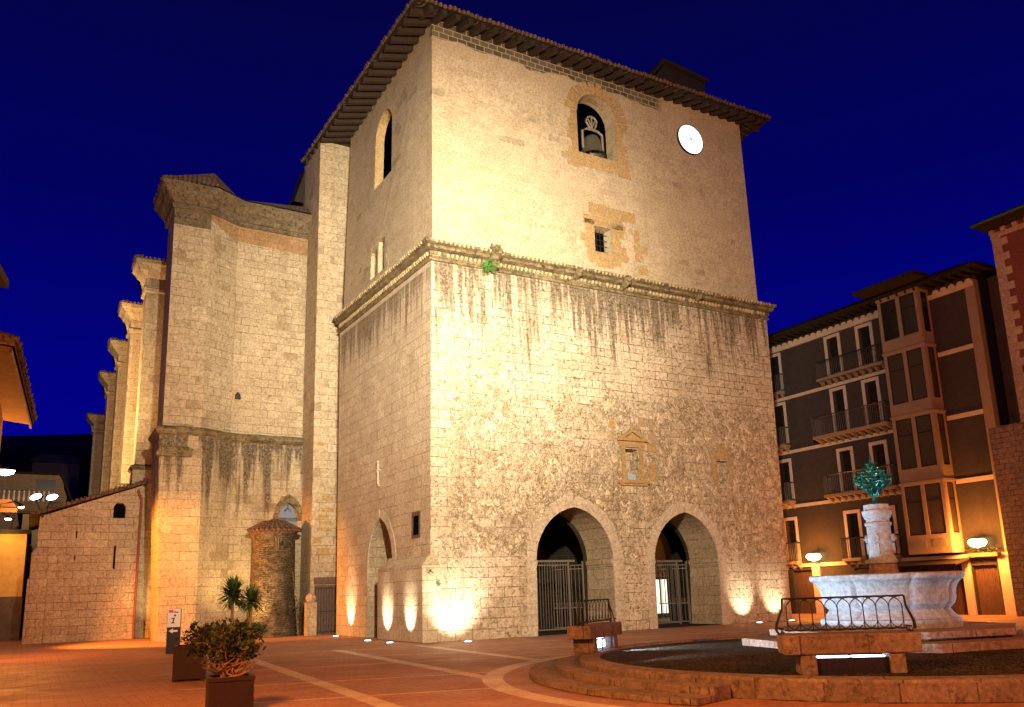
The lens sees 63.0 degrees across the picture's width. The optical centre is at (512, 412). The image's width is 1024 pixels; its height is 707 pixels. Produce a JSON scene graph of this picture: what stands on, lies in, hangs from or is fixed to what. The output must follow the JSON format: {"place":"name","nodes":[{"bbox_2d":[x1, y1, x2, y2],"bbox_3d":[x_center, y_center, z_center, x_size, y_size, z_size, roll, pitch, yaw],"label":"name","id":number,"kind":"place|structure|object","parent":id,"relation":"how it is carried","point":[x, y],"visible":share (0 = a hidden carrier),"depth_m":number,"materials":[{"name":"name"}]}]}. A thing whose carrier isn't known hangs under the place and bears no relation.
{"place":"outdoors","nodes":[
{"label":"outdoors","id":0,"kind":"place"},
{"bbox_2d":[0,471,71,506],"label":"hillside house","id":1,"kind":"structure","parent":0,"point":[55,483],"depth_m":84.82,"materials":[{"name":"paint"}]},
{"bbox_2d":[35,480,55,492],"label":"window","id":2,"kind":"structure","parent":1,"relation":"in","point":[40,484],"depth_m":85.31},
{"bbox_2d":[0,434,91,499],"bbox_3d":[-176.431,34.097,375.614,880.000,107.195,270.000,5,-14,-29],"label":"hill","id":3,"kind":"structure","parent":0,"point":[18,453],"depth_m":396.61,"materials":[{"name":"black"}]},
{"bbox_2d":[29,454,83,500],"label":"ridge house","id":4,"kind":"structure","parent":0,"point":[69,467],"depth_m":157.44,"materials":[{"name":"black"}]},
{"bbox_2d":[0,613,1023,706],"bbox_3d":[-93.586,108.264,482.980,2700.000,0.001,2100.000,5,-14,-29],"label":"ground","id":5,"kind":"structure","parent":0,"point":[322,670],"depth_m":18.65,"materials":[{"name":"brown stone"}]},
{"bbox_2d":[0,264,8,288],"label":"corner house","id":6,"kind":"structure","parent":5,"relation":"on","point":[4,281],"depth_m":14.18,"materials":[{"name":"paint"}]},
{"bbox_2d":[0,513,11,519],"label":"street lamp","id":7,"kind":"object","parent":5,"relation":"on","point":[7,517],"visible":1,"depth_m":42.68,"materials":[{"name":"glass"}]},
{"bbox_2d":[0,464,15,475],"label":"street lamp","id":8,"kind":"object","parent":5,"relation":"on","point":[5,470],"visible":1,"depth_m":30.22,"materials":[{"name":"metal"}]},
{"bbox_2d":[0,501,24,508],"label":"street lamp","id":9,"kind":"object","parent":5,"relation":"on","point":[21,506],"visible":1,"depth_m":40.03,"materials":[{"name":"metal"}]},
{"bbox_2d":[0,529,31,640],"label":"yellow house","id":10,"kind":"structure","parent":5,"relation":"on","point":[14,543],"depth_m":43.15,"materials":[{"name":"yellow paint"}]},
{"bbox_2d":[0,499,16,528],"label":"awning","id":11,"kind":"object","parent":10,"relation":"on","point":[9,507],"visible":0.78,"depth_m":43.71,"materials":[{"name":"fabric"}]},
{"bbox_2d":[0,330,37,445],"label":"roof eave","id":12,"kind":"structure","parent":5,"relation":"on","point":[17,404],"depth_m":21.20,"materials":[{"name":"paint"}]},
{"bbox_2d":[0,488,51,528],"bbox_3d":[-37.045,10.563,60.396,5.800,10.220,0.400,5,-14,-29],"label":"balustrade","id":13,"kind":"object","parent":5,"relation":"on","point":[29,505],"visible":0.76,"depth_m":61.60,"materials":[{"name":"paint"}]},
{"bbox_2d":[17,511,37,634],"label":"dark house","id":14,"kind":"structure","parent":5,"relation":"on","point":[23,519],"depth_m":52.38,"materials":[{"name":"brown"}]},
{"bbox_2d":[21,479,146,644],"bbox_3d":[-22.198,7.723,42.922,4.900,7.717,8.960,5,-14,-29],"label":"stone annex","id":15,"kind":"object","parent":5,"relation":"on","point":[82,582],"visible":0.93,"depth_m":39.47,"materials":[{"name":"stone"}]},
{"bbox_2d":[29,493,43,517],"bbox_3d":[-21.976,4.282,38.644,0.523,1.049,0.770,1,-12,-12],"label":"floodlight","id":16,"kind":"object","parent":15,"relation":"attached to","point":[36,497],"visible":1,"depth_m":38.45,"materials":[{"name":"metal"}]},
{"bbox_2d":[43,494,57,516],"bbox_3d":[-21.506,4.316,38.871,0.594,1.049,0.712,5,-14,-29],"label":"floodlight","id":17,"kind":"object","parent":15,"relation":"attached to","point":[51,497],"visible":1,"depth_m":38.75,"materials":[{"name":"metal"}]},
{"bbox_2d":[166,609,181,653],"bbox_3d":[-11.042,7.106,27.216,0.420,1.420,0.072,-1,-12,-6],"label":"information sign","id":18,"kind":"object","parent":5,"relation":"on","point":[174,625],"visible":0.99,"depth_m":27.21,"materials":[{"name":"black metal"}]},
{"bbox_2d":[172,645,206,681],"bbox_3d":[-6.851,5.298,17.751,0.650,0.720,0.650,2,-13,-15],"label":"planter box","id":19,"kind":"object","parent":5,"relation":"on","point":[185,667],"visible":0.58,"depth_m":17.45,"materials":[{"name":"brown wood"}]},
{"bbox_2d":[176,618,241,655],"bbox_3d":[-6.511,4.821,17.904,1.295,0.873,1.273,-5,-13,15],"label":"planted shrub","id":20,"kind":"object","parent":19,"relation":"in","point":[203,630],"visible":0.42,"depth_m":17.69,"materials":[{"name":"green plant"}]},
{"bbox_2d":[86,168,311,641],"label":"church choir","id":21,"kind":"structure","parent":5,"relation":"on","point":[197,425],"depth_m":40.15,"materials":[{"name":"beige stone"}]},
{"bbox_2d":[273,494,301,524],"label":"gothic window","id":22,"kind":"structure","parent":21,"relation":"in","point":[283,511],"depth_m":40.23,"materials":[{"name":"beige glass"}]},
{"bbox_2d":[205,672,254,706],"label":"planter box","id":23,"kind":"object","parent":5,"relation":"on","point":[237,691],"visible":0.97,"depth_m":12.08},
{"bbox_2d":[193,617,265,677],"bbox_3d":[-4.250,3.518,12.530,1.034,0.966,0.979,-13,-17,43],"label":"planted shrub","id":24,"kind":"object","parent":23,"relation":"on","point":[232,651],"visible":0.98,"depth_m":12.45,"materials":[{"name":"green plant"}]},
{"bbox_2d":[246,518,302,637],"bbox_3d":[-10.917,7.468,38.095,2.551,5.294,2.417,5,-14,-29],"label":"round turret","id":25,"kind":"object","parent":5,"relation":"on","point":[273,547],"visible":0.97,"depth_m":37.42,"materials":[{"name":"stone"}]},
{"bbox_2d":[274,537,278,550],"bbox_3d":[-10.631,5.904,37.607,0.200,0.600,0.106,5,-14,-29],"label":"slit window","id":26,"kind":"structure","parent":25,"relation":"in","point":[276,539],"depth_m":37.58,"materials":[{"name":"stone"}]},
{"bbox_2d":[286,562,303,635],"bbox_3d":[-9.808,8.330,37.680,0.835,3.343,1.082,-2,-12,2],"label":"ivy","id":27,"kind":"object","parent":25,"relation":"attached to","point":[296,616],"visible":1,"depth_m":37.55,"materials":[{"name":"green plant"}]},
{"bbox_2d":[304,593,316,635],"bbox_3d":[-8.964,8.929,37.068,0.493,1.862,0.473,5,-14,-29],"label":"stone post","id":28,"kind":"object","parent":5,"relation":"on","point":[310,616],"visible":1,"depth_m":36.91,"materials":[{"name":"beige stone"}]},
{"bbox_2d":[299,0,791,643],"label":"bell tower","id":29,"kind":"structure","parent":5,"relation":"on","point":[555,416],"depth_m":35.76,"materials":[{"name":"stone"}]},
{"bbox_2d":[480,259,498,274],"bbox_3d":[-0.887,-5.741,32.946,0.810,0.745,0.685,5,-14,-29],"label":"wall plant","id":30,"kind":"object","parent":29,"relation":"attached to","point":[487,267],"depth_m":32.83,"materials":[{"name":"green plant"}]},
{"bbox_2d":[580,116,605,158],"bbox_3d":[3.471,-12.784,38.617,1.258,2.329,1.893,-9,-14,31],"label":"church bell","id":31,"kind":"object","parent":29,"relation":"hanging from","point":[592,145],"visible":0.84,"depth_m":38.64,"materials":[{"name":"grey metal"}]},
{"bbox_2d":[656,577,669,617],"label":"glazed door","id":32,"kind":"structure","parent":29,"relation":"in","point":[658,588],"depth_m":42.73,"materials":[{"name":"white glass"}]},
{"bbox_2d":[712,442,733,486],"bbox_3d":[9.298,2.285,37.105,1.336,2.000,0.105,5,-14,-29],"label":"blocked window frame","id":33,"kind":"structure","parent":29,"relation":"in","point":[721,452],"depth_m":37.13,"materials":[{"name":"stone"}]},
{"bbox_2d":[529,636,1023,706],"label":"pool rim","id":34,"kind":"object","parent":5,"relation":"on","point":[592,674],"visible":0.77,"depth_m":11.82,"materials":[{"name":"stone"}]},
{"bbox_2d":[567,599,621,652],"bbox_3d":[1.817,4.677,18.438,0.546,1.102,2.011,-8,-14,26],"label":"bench","id":35,"kind":"object","parent":34,"relation":"on","point":[590,638],"visible":0.99,"depth_m":17.95,"materials":[{"name":"metal"}]},
{"bbox_2d":[600,639,1023,675],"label":"pool bed","id":36,"kind":"object","parent":34,"relation":"on","point":[730,656],"visible":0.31,"depth_m":13.63,"materials":[{"name":"stone"}]},
{"bbox_2d":[775,594,922,675],"bbox_3d":[4.909,3.262,12.310,2.011,1.102,0.549,-3,-12,6],"label":"bench","id":37,"kind":"object","parent":36,"relation":"on","point":[892,648],"visible":1,"depth_m":12.06,"materials":[{"name":"metal"}]},
{"bbox_2d":[742,455,1023,652],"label":"fountain","id":38,"kind":"object","parent":36,"relation":"on","point":[941,624],"visible":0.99,"depth_m":15.47,"materials":[{"name":"stone"}]},
{"bbox_2d":[768,261,1016,614],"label":"apartment house","id":39,"kind":"structure","parent":5,"relation":"on","point":[899,378],"depth_m":39.50,"materials":[{"name":"paint"}]},
{"bbox_2d":[770,352,783,390],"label":"window","id":40,"kind":"structure","parent":39,"relation":"in","point":[776,363],"depth_m":47.58,"materials":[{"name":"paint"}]},
{"bbox_2d":[774,401,788,444],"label":"window","id":41,"kind":"structure","parent":39,"relation":"in","point":[781,411],"depth_m":46.95,"materials":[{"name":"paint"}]},
{"bbox_2d":[779,458,794,500],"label":"window","id":42,"kind":"structure","parent":39,"relation":"in","point":[787,467],"depth_m":46.31,"materials":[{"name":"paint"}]},
{"bbox_2d":[784,517,800,561],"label":"window","id":43,"kind":"structure","parent":39,"relation":"in","point":[793,525],"depth_m":45.64,"materials":[{"name":"paint"}]},
{"bbox_2d":[796,570,815,613],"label":"door","id":44,"kind":"structure","parent":39,"relation":"in","point":[804,586],"depth_m":44.66,"materials":[{"name":"brown wood"}]},
{"bbox_2d":[806,552,821,563],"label":"wall lantern","id":45,"kind":"object","parent":39,"relation":"attached to","point":[813,556],"depth_m":43.30,"materials":[{"name":"glass"}]},
{"bbox_2d":[823,332,843,375],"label":"window","id":46,"kind":"structure","parent":39,"relation":"in","point":[835,346],"depth_m":44.20,"materials":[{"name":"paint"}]},
{"bbox_2d":[829,385,850,431],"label":"window","id":47,"kind":"structure","parent":39,"relation":"in","point":[841,397],"depth_m":43.59,"materials":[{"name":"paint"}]},
{"bbox_2d":[836,446,857,491],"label":"window","id":48,"kind":"structure","parent":39,"relation":"in","point":[848,457],"depth_m":42.94,"materials":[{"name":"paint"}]},
{"bbox_2d":[843,509,865,557],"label":"window","id":49,"kind":"structure","parent":39,"relation":"in","point":[855,519],"depth_m":42.23,"materials":[{"name":"paint"}]},
{"bbox_2d":[854,321,876,366],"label":"window","id":50,"kind":"structure","parent":39,"relation":"in","point":[867,333],"depth_m":42.52,"materials":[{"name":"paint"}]},
{"bbox_2d":[861,376,883,424],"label":"window","id":51,"kind":"structure","parent":39,"relation":"in","point":[874,392],"depth_m":41.90,"materials":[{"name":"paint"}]},
{"bbox_2d":[868,439,891,485],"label":"window","id":52,"kind":"structure","parent":39,"relation":"in","point":[882,456],"depth_m":41.27,"materials":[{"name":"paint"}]},
{"bbox_2d":[889,505,900,555],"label":"window","id":53,"kind":"structure","parent":39,"relation":"in","point":[894,528],"depth_m":40.15,"materials":[{"name":"paint"}]},
{"bbox_2d":[898,568,912,571],"bbox_3d":[18.377,8.582,39.922,0.090,2.200,2.200,5,-14,-29],"label":"door","id":54,"kind":"structure","parent":39,"relation":"in","point":[900,570],"depth_m":39.57,"materials":[{"name":"brown wood"}]},
{"bbox_2d":[875,286,964,554],"bbox_3d":[18.882,0.329,38.974,0.870,12.300,2.270,5,-14,-29],"label":"bay window","id":55,"kind":"structure","parent":39,"relation":"in","point":[921,439],"depth_m":38.58,"materials":[{"name":"paint"}]},
{"bbox_2d":[927,564,967,614],"bbox_3d":[19.653,8.019,37.727,0.090,2.300,1.800,5,-14,-29],"label":"door","id":56,"kind":"structure","parent":39,"relation":"in","point":[959,607],"depth_m":37.29,"materials":[{"name":"brown wood"}]},
{"bbox_2d":[967,536,986,552],"bbox_3d":[20.056,5.687,36.029,0.883,0.720,0.748,5,-14,-29],"label":"wall lantern","id":57,"kind":"object","parent":39,"relation":"attached to","point":[977,542],"depth_m":35.83,"materials":[{"name":"glass"}]},
{"bbox_2d":[964,544,1000,556],"bbox_3d":[20.218,5.904,36.072,0.362,0.582,1.555,5,-14,-29],"label":"flower box","id":58,"kind":"object","parent":39,"relation":"attached to","point":[990,553],"visible":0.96,"depth_m":35.92,"materials":[{"name":"yellow wood"}]},
{"bbox_2d":[975,565,1003,614],"bbox_3d":[20.613,7.682,36.063,0.090,2.200,1.100,5,-14,-29],"label":"door","id":59,"kind":"structure","parent":39,"relation":"in","point":[987,577],"depth_m":36.09,"materials":[{"name":"brown wood"}]},
{"bbox_2d":[987,275,1020,423],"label":"party wall","id":60,"kind":"structure","parent":5,"relation":"on","point":[1004,355],"depth_m":37.16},
{"bbox_2d":[0,0,1023,435],"label":"sky","id":61,"kind":"structure","parent":0,"point":[895,128],"materials":[{"name":"blue"}]},
{"bbox_2d":[970,204,1023,616],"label":"brick house","id":62,"kind":"structure","parent":0,"point":[1004,230],"depth_m":34.68,"materials":[{"name":"brick"}]},
{"bbox_3d":[-7.564,6.585,23.405,0.713,0.620,0.713,5,-14,-29],"label":"planter box","id":63,"kind":"object","parent":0,"visible":0},
{"bbox_2d":[211,574,250,624],"bbox_3d":[-7.880,5.388,23.455,1.267,1.805,1.230,5,-14,-29],"label":"yucca","id":64,"kind":"object","parent":63,"relation":"in","point":[233,586],"visible":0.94,"depth_m":23.36,"materials":[{"name":"green plant"}]},
{"bbox_2d":[230,619,270,636],"bbox_3d":[-7.569,6.088,23.494,1.468,0.629,1.319,5,-14,-29],"label":"planted shrub","id":65,"kind":"object","parent":63,"relation":"in","point":[260,627],"visible":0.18,"depth_m":23.47,"materials":[{"name":"green plant"}]},
{"bbox_2d":[235,582,267,627],"bbox_3d":[-7.332,5.479,23.423,1.055,1.577,1.014,5,-14,-29],"label":"yucca","id":66,"kind":"object","parent":63,"relation":"in","point":[252,595],"visible":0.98,"depth_m":23.40,"materials":[{"name":"green plant"}]}
]}

